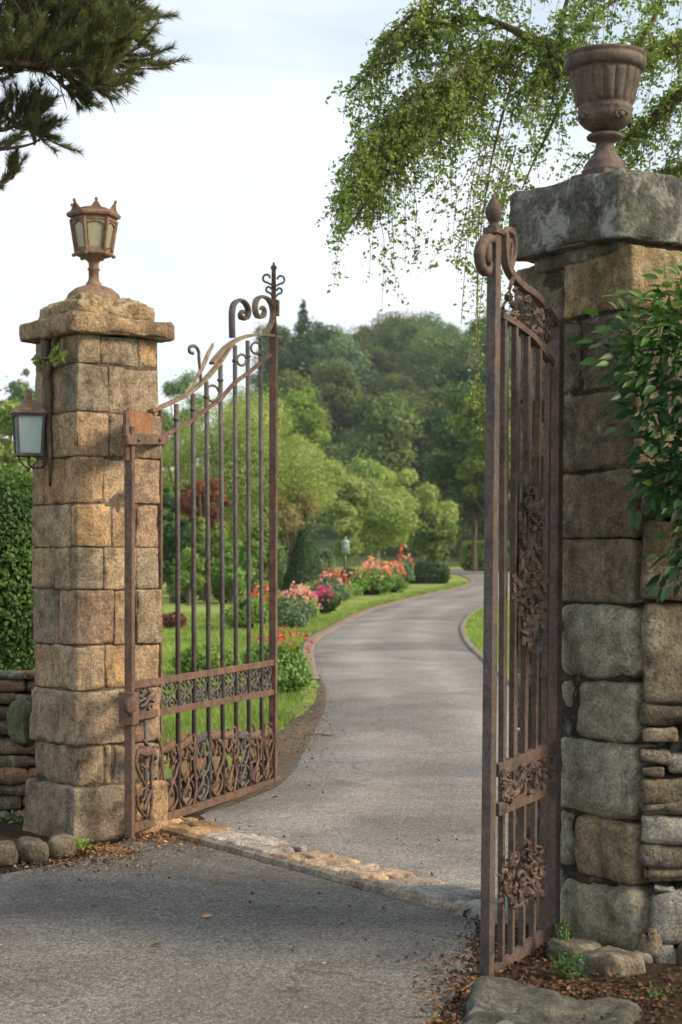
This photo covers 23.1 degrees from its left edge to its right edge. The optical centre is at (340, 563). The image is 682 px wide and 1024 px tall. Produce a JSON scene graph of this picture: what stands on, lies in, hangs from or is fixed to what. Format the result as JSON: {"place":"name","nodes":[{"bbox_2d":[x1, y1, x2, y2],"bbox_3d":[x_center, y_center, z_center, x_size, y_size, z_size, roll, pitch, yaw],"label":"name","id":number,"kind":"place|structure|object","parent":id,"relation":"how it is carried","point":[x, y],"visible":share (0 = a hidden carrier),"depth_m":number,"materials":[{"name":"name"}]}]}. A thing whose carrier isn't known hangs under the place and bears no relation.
{"place":"outdoors","nodes":[
{"label":"outdoors","id":0,"kind":"place"},
{"bbox_2d":[0,836,475,1023],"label":"road","id":1,"kind":"structure","parent":0,"point":[19,931],"depth_m":6.93,"materials":[{"name":"asphalt"}]},
{"bbox_2d":[1,663,681,1023],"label":"leaf litter","id":2,"kind":"object","parent":1,"relation":"on","point":[468,980],"visible":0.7,"depth_m":6.41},
{"bbox_2d":[181,675,326,815],"bbox_3d":[-0.469,1.528,16.140,1.047,0.133,11.485,0,0,7],"label":"soil bed","id":3,"kind":"object","parent":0,"point":[287,766],"visible":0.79,"depth_m":14.22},
{"bbox_2d":[163,387,498,566],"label":"hillside","id":4,"kind":"structure","parent":0,"point":[391,552],"depth_m":132.66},
{"bbox_2d":[241,350,267,391],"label":"hillside tree","id":5,"kind":"object","parent":4,"relation":"on","point":[253,380],"visible":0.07,"depth_m":238.94,"materials":[{"name":"green plant"}]},
{"bbox_2d":[245,322,298,387],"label":"hillside tree","id":6,"kind":"object","parent":4,"relation":"on","point":[285,340],"visible":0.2,"depth_m":220.26,"materials":[{"name":"green plant"}]},
{"bbox_2d":[226,386,327,456],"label":"hillside tree","id":7,"kind":"object","parent":4,"relation":"on","point":[267,415],"visible":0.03,"depth_m":141.18,"materials":[{"name":"green plant"}]},
{"bbox_2d":[226,505,329,546],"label":"hillside tree","id":8,"kind":"object","parent":4,"relation":"on","point":[311,520],"visible":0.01,"depth_m":123.91,"materials":[{"name":"green plant"}]},
{"bbox_2d":[230,362,343,450],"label":"hillside tree","id":9,"kind":"object","parent":4,"relation":"on","point":[291,381],"visible":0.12,"depth_m":170.05,"materials":[{"name":"green plant"}]},
{"bbox_2d":[255,350,323,409],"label":"hillside tree","id":10,"kind":"object","parent":4,"relation":"on","point":[283,359],"visible":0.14,"depth_m":196.09,"materials":[{"name":"green plant"}]},
{"bbox_2d":[283,299,325,401],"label":"fir tree","id":11,"kind":"object","parent":4,"relation":"on","point":[297,348],"visible":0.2,"depth_m":199.40,"materials":[{"name":"green plant"}]},
{"bbox_2d":[292,317,355,356],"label":"hillside tree","id":12,"kind":"object","parent":4,"relation":"on","point":[318,327],"visible":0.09,"depth_m":249.29,"materials":[{"name":"green plant"}]},
{"bbox_2d":[304,328,361,379],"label":"hillside tree","id":13,"kind":"object","parent":4,"relation":"on","point":[320,340],"visible":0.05,"depth_m":218.35,"materials":[{"name":"green plant"}]},
{"bbox_2d":[305,355,377,454],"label":"hillside tree","id":14,"kind":"object","parent":4,"relation":"on","point":[340,394],"visible":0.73,"depth_m":182.69,"materials":[{"name":"green plant"}]},
{"bbox_2d":[306,335,385,401],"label":"hillside tree","id":15,"kind":"object","parent":4,"relation":"on","point":[357,366],"visible":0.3,"depth_m":208.45,"materials":[{"name":"green plant"}]},
{"bbox_2d":[337,424,361,458],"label":"hillside tree","id":16,"kind":"object","parent":4,"relation":"on","point":[351,434],"visible":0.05,"depth_m":166.91,"materials":[{"name":"green plant"}]},
{"bbox_2d":[348,323,377,372],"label":"hillside tree","id":17,"kind":"object","parent":4,"relation":"on","point":[362,336],"visible":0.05,"depth_m":230.79,"materials":[{"name":"green plant"}]},
{"bbox_2d":[346,323,384,353],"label":"hillside tree","id":18,"kind":"object","parent":4,"relation":"on","point":[372,334],"visible":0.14,"depth_m":250.81,"materials":[{"name":"green plant"}]},
{"bbox_2d":[324,399,426,497],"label":"hillside tree","id":19,"kind":"object","parent":4,"relation":"on","point":[357,420],"visible":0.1,"depth_m":137.86,"materials":[{"name":"green plant"}]},
{"bbox_2d":[327,396,433,555],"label":"hillside tree","id":20,"kind":"object","parent":4,"relation":"on","point":[382,439],"visible":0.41,"depth_m":126.54,"materials":[{"name":"green plant"}]},
{"bbox_2d":[365,346,404,389],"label":"hillside tree","id":21,"kind":"object","parent":4,"relation":"on","point":[381,361],"visible":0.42,"depth_m":220.43,"materials":[{"name":"green plant"}]},
{"bbox_2d":[364,368,407,402],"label":"hillside tree","id":22,"kind":"object","parent":4,"relation":"on","point":[375,391],"visible":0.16,"depth_m":204.01,"materials":[{"name":"green plant"}]},
{"bbox_2d":[354,381,429,432],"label":"hillside tree","id":23,"kind":"object","parent":4,"relation":"on","point":[390,397],"visible":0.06,"depth_m":164.34,"materials":[{"name":"green plant"}]},
{"bbox_2d":[371,321,424,381],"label":"hillside tree","id":24,"kind":"object","parent":4,"relation":"on","point":[393,341],"visible":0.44,"depth_m":236.50,"materials":[{"name":"green plant"}]},
{"bbox_2d":[379,372,420,402],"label":"hillside tree","id":25,"kind":"object","parent":4,"relation":"on","point":[392,381],"visible":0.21,"depth_m":193.70,"materials":[{"name":"green plant"}]},
{"bbox_2d":[370,307,434,342],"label":"hillside tree","id":26,"kind":"object","parent":4,"relation":"on","point":[395,321],"visible":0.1,"depth_m":259.29,"materials":[{"name":"green plant"}]},
{"bbox_2d":[411,311,444,334],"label":"hillside tree","id":27,"kind":"object","parent":4,"relation":"on","point":[434,321],"visible":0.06,"depth_m":271.20,"materials":[{"name":"green plant"}]},
{"bbox_2d":[403,408,455,495],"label":"hillside tree","id":28,"kind":"object","parent":4,"relation":"on","point":[428,428],"visible":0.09,"depth_m":140.23,"materials":[{"name":"green plant"}]},
{"bbox_2d":[407,389,457,453],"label":"hillside tree","id":29,"kind":"object","parent":4,"relation":"on","point":[427,445],"visible":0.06,"depth_m":152.18,"materials":[{"name":"green plant"}]},
{"bbox_2d":[409,332,463,386],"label":"hillside tree","id":30,"kind":"object","parent":4,"relation":"on","point":[431,356],"visible":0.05,"depth_m":218.60,"materials":[{"name":"green plant"}]},
{"bbox_2d":[392,324,485,397],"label":"hillside tree","id":31,"kind":"object","parent":4,"relation":"on","point":[425,375],"visible":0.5,"depth_m":206.50,"materials":[{"name":"green plant"}]},
{"bbox_2d":[431,318,470,343],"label":"hillside tree","id":32,"kind":"object","parent":4,"relation":"on","point":[448,327],"visible":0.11,"depth_m":244.30,"materials":[{"name":"green plant"}]},
{"bbox_2d":[411,447,498,552],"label":"hillside tree","id":33,"kind":"object","parent":4,"relation":"on","point":[459,543],"visible":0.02,"depth_m":129.75,"materials":[{"name":"green plant"}]},
{"bbox_2d":[427,356,485,417],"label":"hillside tree","id":34,"kind":"object","parent":4,"relation":"on","point":[460,372],"visible":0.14,"depth_m":171.30,"materials":[{"name":"green plant"}]},
{"bbox_2d":[441,345,484,393],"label":"hillside tree","id":35,"kind":"object","parent":4,"relation":"on","point":[467,351],"visible":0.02,"depth_m":197.75,"materials":[{"name":"green plant"}]},
{"bbox_2d":[456,334,510,375],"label":"hillside tree","id":36,"kind":"object","parent":4,"relation":"on","point":[483,348],"visible":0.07,"depth_m":208.86,"materials":[{"name":"green plant"}]},
{"bbox_2d":[465,309,510,341],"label":"hillside tree","id":37,"kind":"object","parent":4,"relation":"on","point":[472,329],"visible":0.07,"depth_m":249.85,"materials":[{"name":"green plant"}]},
{"bbox_2d":[163,567,509,1022],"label":"ground","id":38,"kind":"structure","parent":0,"point":[201,608],"depth_m":44.46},
{"bbox_2d":[0,465,35,670],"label":"hedge","id":39,"kind":"object","parent":38,"relation":"on","point":[17,642],"visible":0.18,"depth_m":11.36,"materials":[{"name":"green plant"}]},
{"bbox_2d":[0,399,35,486],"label":"back tree","id":40,"kind":"object","parent":38,"relation":"on","point":[6,445],"visible":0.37,"depth_m":45.68,"materials":[{"name":"green plant"}]},
{"bbox_2d":[0,368,35,460],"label":"back tree","id":41,"kind":"object","parent":38,"relation":"on","point":[18,389],"visible":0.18,"depth_m":61.51,"materials":[{"name":"green plant"}]},
{"bbox_2d":[0,779,207,874],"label":"soil bed","id":42,"kind":"object","parent":38,"relation":"on","point":[13,832],"visible":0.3,"depth_m":9.70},
{"bbox_2d":[0,840,17,866],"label":"edging stone","id":43,"kind":"object","parent":42,"relation":"on","point":[8,853],"visible":0.94,"depth_m":8.75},
{"bbox_2d":[0,670,35,816],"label":"rubble wall","id":44,"kind":"structure","parent":42,"relation":"on","point":[17,759],"depth_m":10.49,"materials":[{"name":"grey stone"}]},
{"bbox_2d":[16,836,48,863],"bbox_3d":[-1.654,1.546,8.934,0.173,0.154,0.203,0,0,-13],"label":"edging stone","id":45,"kind":"object","parent":42,"relation":"on","point":[30,849],"visible":0.86,"depth_m":8.85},
{"bbox_2d":[48,833,76,858],"bbox_3d":[-1.523,1.553,9.107,0.157,0.143,0.219,0,0,-16],"label":"edging stone","id":46,"kind":"object","parent":42,"relation":"on","point":[62,845],"visible":0.89,"depth_m":9.02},
{"bbox_2d":[19,292,174,842],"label":"stone pillar","id":47,"kind":"structure","parent":42,"relation":"on","point":[104,375],"depth_m":9.68,"materials":[{"name":"stone"}]},
{"bbox_2d":[9,389,47,471],"bbox_3d":[-1.816,-0.778,9.787,0.236,0.487,0.198,0,0,-20],"label":"wall lantern","id":48,"kind":"object","parent":47,"relation":"attached to","point":[28,414],"depth_m":9.72,"materials":[{"name":"brown metal"}]},
{"bbox_2d":[31,336,68,486],"bbox_3d":[-1.696,-0.898,9.715,0.088,0.898,0.496,0,0,-28],"label":"vine stem","id":49,"kind":"object","parent":47,"relation":"attached to","point":[49,357],"visible":0.99,"depth_m":9.76,"materials":[{"name":"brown plant"}]},
{"bbox_2d":[66,197,120,298],"bbox_3d":[-1.472,-1.843,9.923,0.340,0.625,0.340,0,0,0],"label":"lantern","id":50,"kind":"object","parent":47,"relation":"on","point":[93,226],"visible":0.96,"depth_m":9.84,"materials":[{"name":"brown metal"}]},
{"bbox_2d":[119,262,284,837],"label":"iron gate","id":51,"kind":"structure","parent":47,"relation":"attached to","point":[191,762],"depth_m":10.77,"materials":[{"name":"metal"}]},
{"bbox_2d":[0,0,194,190],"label":"pine tree","id":52,"kind":"object","parent":42,"relation":"on","point":[77,37],"visible":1,"depth_m":10.86,"materials":[{"name":"green plant"}]},
{"bbox_2d":[163,611,188,628],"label":"shrub","id":53,"kind":"object","parent":38,"relation":"on","point":[168,620],"visible":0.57,"depth_m":33.14,"materials":[{"name":"red plant"}]},
{"bbox_2d":[163,486,197,602],"bbox_3d":[-4.801,-0.414,48.028,1.326,3.712,1.173,0,0,-43],"label":"dark conifer","id":54,"kind":"object","parent":38,"relation":"on","point":[169,535],"visible":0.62,"depth_m":47.79,"materials":[{"name":"green plant"}]},
{"bbox_2d":[161,368,203,518],"bbox_3d":[-5.840,-2.849,59.976,2.350,8.279,1.934,0,0,0],"label":"spindly tree","id":55,"kind":"object","parent":38,"relation":"on","point":[177,388],"visible":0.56,"depth_m":59.71,"materials":[{"name":"green plant"}]},
{"bbox_2d":[168,583,204,602],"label":"shrub","id":56,"kind":"object","parent":38,"relation":"on","point":[182,596],"visible":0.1,"depth_m":47.52,"materials":[{"name":"green plant"}]},
{"bbox_2d":[163,415,210,562],"bbox_3d":[-6.195,-2.214,62.002,3.074,6.954,2.556,0,0,0],"label":"olive tree","id":57,"kind":"object","parent":38,"relation":"on","point":[166,476],"visible":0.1,"depth_m":61.62,"materials":[{"name":"green plant"}]},
{"bbox_2d":[171,547,205,604],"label":"bright shrub","id":58,"kind":"object","parent":38,"relation":"on","point":[185,575],"visible":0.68,"depth_m":45.89,"materials":[{"name":"green plant"}]},
{"bbox_2d":[172,475,232,599],"bbox_3d":[-4.179,-0.604,49.991,1.814,4.046,1.724,0,0,0],"label":"copper bush","id":59,"kind":"object","parent":38,"relation":"on","point":[185,504],"visible":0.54,"depth_m":49.76,"materials":[{"name":"red plant"}]},
{"bbox_2d":[164,640,241,672],"bbox_3d":[-1.732,1.283,21.815,1.046,0.622,0.942,0,0,-35],"label":"shrub","id":60,"kind":"object","parent":38,"relation":"on","point":[185,662],"visible":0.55,"depth_m":21.55,"materials":[{"name":"green plant"}]},
{"bbox_2d":[188,516,239,601],"bbox_3d":[-3.869,0.028,48.941,1.893,2.820,1.738,0,0,20],"label":"bright shrub","id":61,"kind":"object","parent":38,"relation":"on","point":[214,545],"visible":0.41,"depth_m":48.59,"materials":[{"name":"green plant"}]},
{"bbox_2d":[210,539,258,603],"bbox_3d":[-3.019,0.377,47.009,1.409,2.154,1.191,0,0,0],"label":"bright shrub","id":62,"kind":"object","parent":38,"relation":"on","point":[228,569],"visible":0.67,"depth_m":46.88,"materials":[{"name":"green plant"}]},
{"bbox_2d":[217,591,268,628],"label":"shrub","id":63,"kind":"object","parent":38,"relation":"on","point":[229,618],"visible":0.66,"depth_m":32.93,"materials":[{"name":"green plant"}]},
{"bbox_2d":[163,370,354,542],"bbox_3d":[-3.321,-2.561,55.786,6.661,7.857,6.901,0,0,-43],"label":"olive tree","id":64,"kind":"object","parent":38,"relation":"on","point":[291,480],"visible":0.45,"depth_m":54.66,"materials":[{"name":"green plant"}]},
{"bbox_2d":[238,518,288,592],"bbox_3d":[-2.560,0.029,49.902,1.792,2.784,1.695,0,0,42],"label":"bright shrub","id":65,"kind":"object","parent":38,"relation":"on","point":[255,551],"visible":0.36,"depth_m":49.68,"materials":[{"name":"green plant"}]},
{"bbox_2d":[232,626,320,694],"bbox_3d":[-0.783,1.134,19.123,1.138,0.853,0.776,0,0,42],"label":"flowering shrub","id":66,"kind":"object","parent":38,"relation":"on","point":[294,675],"visible":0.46,"depth_m":18.91,"materials":[{"name":"green plant"}]},
{"bbox_2d":[265,555,287,590],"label":"shrub","id":67,"kind":"object","parent":38,"relation":"on","point":[282,566],"visible":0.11,"depth_m":59.54,"materials":[{"name":"green plant"}]},
{"bbox_2d":[278,608,308,628],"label":"shrub","id":68,"kind":"object","parent":38,"relation":"on","point":[291,617],"visible":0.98,"depth_m":33.11,"materials":[{"name":"green plant"}]},
{"bbox_2d":[265,581,322,622],"bbox_3d":[-0.996,0.881,35.256,1.132,1.029,1.034,0,0,-30],"label":"flowering shrub","id":69,"kind":"object","parent":38,"relation":"on","point":[293,603],"visible":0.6,"depth_m":35.11,"materials":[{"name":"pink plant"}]},
{"bbox_2d":[267,487,323,563],"bbox_3d":[-1.491,-0.612,55.011,2.113,3.942,1.625,0,0,0],"label":"dry tree","id":70,"kind":"object","parent":38,"relation":"on","point":[290,517],"visible":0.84,"depth_m":54.87,"materials":[{"name":"green plant"}]},
{"bbox_2d":[281,510,323,595],"bbox_3d":[-1.201,-0.348,55.006,1.609,2.881,1.634,0,0,0],"label":"topiary cone","id":71,"kind":"object","parent":38,"relation":"on","point":[304,566],"visible":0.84,"depth_m":54.61,"materials":[{"name":"green plant"}]},
{"bbox_2d":[282,386,332,459],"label":"bright tree","id":72,"kind":"object","parent":38,"relation":"on","point":[311,414],"visible":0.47,"depth_m":109.45,"materials":[{"name":"green plant"}]},
{"bbox_2d":[280,431,355,535],"bbox_3d":[-1.442,-1.738,59.900,3.335,6.058,3.520,0,0,42],"label":"tree","id":73,"kind":"object","parent":38,"relation":"on","point":[336,470],"visible":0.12,"depth_m":59.73,"materials":[{"name":"green plant"}]},
{"bbox_2d":[318,548,334,575],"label":"shrub","id":74,"kind":"object","parent":38,"relation":"on","point":[325,555],"visible":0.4,"depth_m":73.80,"materials":[{"name":"green plant"}]},
{"bbox_2d":[314,585,339,614],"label":"flowering shrub","id":75,"kind":"object","parent":38,"relation":"on","point":[329,603],"visible":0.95,"depth_m":40.13,"materials":[{"name":"green plant"}]},
{"bbox_2d":[309,568,355,604],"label":"flowering shrub","id":76,"kind":"object","parent":38,"relation":"on","point":[342,592],"visible":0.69,"depth_m":46.06,"materials":[{"name":"pink plant"}]},
{"bbox_2d":[160,816,507,923],"bbox_3d":[-0.263,1.566,8.954,0.328,0.068,3.797,0,0,-35],"label":"paving strip","id":77,"kind":"object","parent":38,"relation":"on","point":[397,883],"visible":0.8,"depth_m":8.53,"materials":[{"name":"stone"}]},
{"bbox_2d":[163,581,519,755],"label":"grass","id":78,"kind":"structure","parent":38,"relation":"on","point":[318,623],"depth_m":28.13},
{"bbox_2d":[321,469,378,567],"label":"round tree","id":79,"kind":"object","parent":38,"relation":"on","point":[358,494],"visible":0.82,"depth_m":71.60,"materials":[{"name":"green plant"}]},
{"bbox_2d":[347,556,403,594],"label":"flowering shrub","id":80,"kind":"object","parent":38,"relation":"on","point":[375,582],"visible":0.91,"depth_m":54.66,"materials":[{"name":"green plant"}]},
{"bbox_2d":[343,454,425,568],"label":"round tree","id":81,"kind":"object","parent":38,"relation":"on","point":[387,519],"visible":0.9,"depth_m":77.33,"materials":[{"name":"green plant"}]},
{"bbox_2d":[300,573,474,678],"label":"kerb","id":82,"kind":"structure","parent":38,"relation":"on","point":[318,636],"depth_m":34.28,"materials":[{"name":"brick"}]},
{"bbox_2d":[382,561,412,592],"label":"flowering shrub","id":83,"kind":"object","parent":38,"relation":"on","point":[400,583],"visible":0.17,"depth_m":57.48,"materials":[{"name":"green plant"}]},
{"bbox_2d":[392,544,414,581],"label":"flowering shrub","id":84,"kind":"object","parent":38,"relation":"on","point":[409,576],"visible":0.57,"depth_m":65.14,"materials":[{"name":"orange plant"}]},
{"bbox_2d":[395,479,462,561],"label":"round tree","id":85,"kind":"object","parent":38,"relation":"on","point":[427,496],"visible":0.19,"depth_m":83.40,"materials":[{"name":"green plant"}]},
{"bbox_2d":[408,561,451,583],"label":"hedge","id":86,"kind":"object","parent":38,"relation":"on","point":[429,572],"visible":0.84,"depth_m":69.18,"materials":[{"name":"green plant"}]},
{"bbox_2d":[407,502,464,562],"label":"bush","id":87,"kind":"object","parent":38,"relation":"on","point":[437,526],"visible":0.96,"depth_m":79.54,"materials":[{"name":"green plant"}]},
{"bbox_2d":[420,451,471,563],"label":"tall tree","id":88,"kind":"object","parent":38,"relation":"on","point":[431,481],"visible":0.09,"depth_m":103.53,"materials":[{"name":"green plant"}]},
{"bbox_2d":[418,377,509,571],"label":"tall tree","id":89,"kind":"object","parent":38,"relation":"on","point":[457,446],"visible":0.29,"depth_m":95.58,"materials":[{"name":"green plant"}]},
{"bbox_2d":[445,380,510,511],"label":"tall tree","id":90,"kind":"object","parent":38,"relation":"on","point":[471,467],"visible":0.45,"depth_m":88.00,"materials":[{"name":"green plant"}]},
{"bbox_2d":[459,540,509,571],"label":"hedge","id":91,"kind":"object","parent":38,"relation":"on","point":[465,560],"visible":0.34,"depth_m":97.73,"materials":[{"name":"green plant"}]},
{"bbox_2d":[460,598,509,683],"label":"kerb","id":92,"kind":"structure","parent":38,"relation":"on","point":[472,647],"depth_m":29.32,"materials":[{"name":"concrete"}]},
{"bbox_2d":[314,0,681,429],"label":"weeping birch","id":93,"kind":"object","parent":38,"relation":"on","point":[438,106],"visible":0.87,"depth_m":11.42,"materials":[{"name":"green plant"}]},
{"bbox_2d":[431,915,681,1023],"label":"soil bed","id":94,"kind":"object","parent":38,"relation":"on","point":[654,970],"visible":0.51,"depth_m":6.36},
{"bbox_2d":[462,976,642,1023],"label":"flat rock","id":95,"kind":"object","parent":94,"relation":"on","point":[496,1000],"visible":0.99,"depth_m":5.83,"materials":[{"name":"grey stone"}]},
{"bbox_2d":[549,919,578,940],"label":"weed","id":96,"kind":"object","parent":94,"relation":"on","point":[560,930],"visible":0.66,"depth_m":6.72,"materials":[{"name":"green plant"}]},
{"bbox_2d":[549,949,596,980],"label":"weed","id":97,"kind":"object","parent":94,"relation":"on","point":[561,960],"visible":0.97,"depth_m":6.39,"materials":[{"name":"green plant"}]},
{"bbox_2d":[547,937,601,961],"bbox_3d":[0.936,1.604,6.716,0.212,0.191,0.157,0,0,-40],"label":"boulder","id":98,"kind":"object","parent":94,"relation":"on","point":[573,946],"visible":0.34,"depth_m":6.67,"materials":[{"name":"grey stone"}]},
{"bbox_2d":[509,168,681,950],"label":"stone pillar","id":99,"kind":"structure","parent":94,"relation":"on","point":[588,241],"depth_m":6.87,"materials":[{"name":"stone"}]},
{"bbox_2d":[473,193,566,976],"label":"iron gate","id":100,"kind":"structure","parent":99,"relation":"attached to","point":[496,248],"depth_m":6.65,"materials":[{"name":"metal"}]},
{"bbox_2d":[564,43,646,178],"bbox_3d":[1.112,-1.869,7.020,0.344,0.545,0.344,0,0,0],"label":"urn","id":101,"kind":"object","parent":99,"relation":"on","point":[604,78],"visible":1,"depth_m":6.92,"materials":[{"name":"stone"}]},
{"bbox_2d":[574,945,645,976],"bbox_3d":[1.052,1.621,6.508,0.244,0.225,0.202,0,0,-37],"label":"boulder","id":102,"kind":"object","parent":94,"relation":"on","point":[612,960],"visible":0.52,"depth_m":6.45,"materials":[{"name":"grey stone"}]},
{"bbox_2d":[632,465,681,964],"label":"rubble wall","id":103,"kind":"structure","parent":94,"relation":"on","point":[660,804],"depth_m":6.68,"materials":[{"name":"grey stone"}]},
{"bbox_2d":[564,251,681,602],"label":"creeper","id":104,"kind":"object","parent":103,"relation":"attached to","point":[640,342],"visible":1,"depth_m":6.46,"materials":[{"name":"green plant"}]},
{"bbox_2d":[638,982,676,998],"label":"weed","id":105,"kind":"object","parent":94,"relation":"on","point":[656,995],"visible":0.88,"depth_m":6.10,"materials":[{"name":"green plant"}]},
{"bbox_2d":[0,0,681,473],"label":"sky","id":106,"kind":"structure","parent":0,"point":[216,172],"materials":[{"name":"white"}]},
{"bbox_2d":[200,569,519,896],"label":"driveway","id":107,"kind":"structure","parent":0,"point":[404,679],"depth_m":13.63,"materials":[{"name":"asphalt"}]},
{"bbox_2d":[0,694,498,1020],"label":"grit","id":108,"kind":"object","parent":107,"relation":"on","point":[265,937],"visible":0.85,"depth_m":6.86,"materials":[{"name":"gravel"}]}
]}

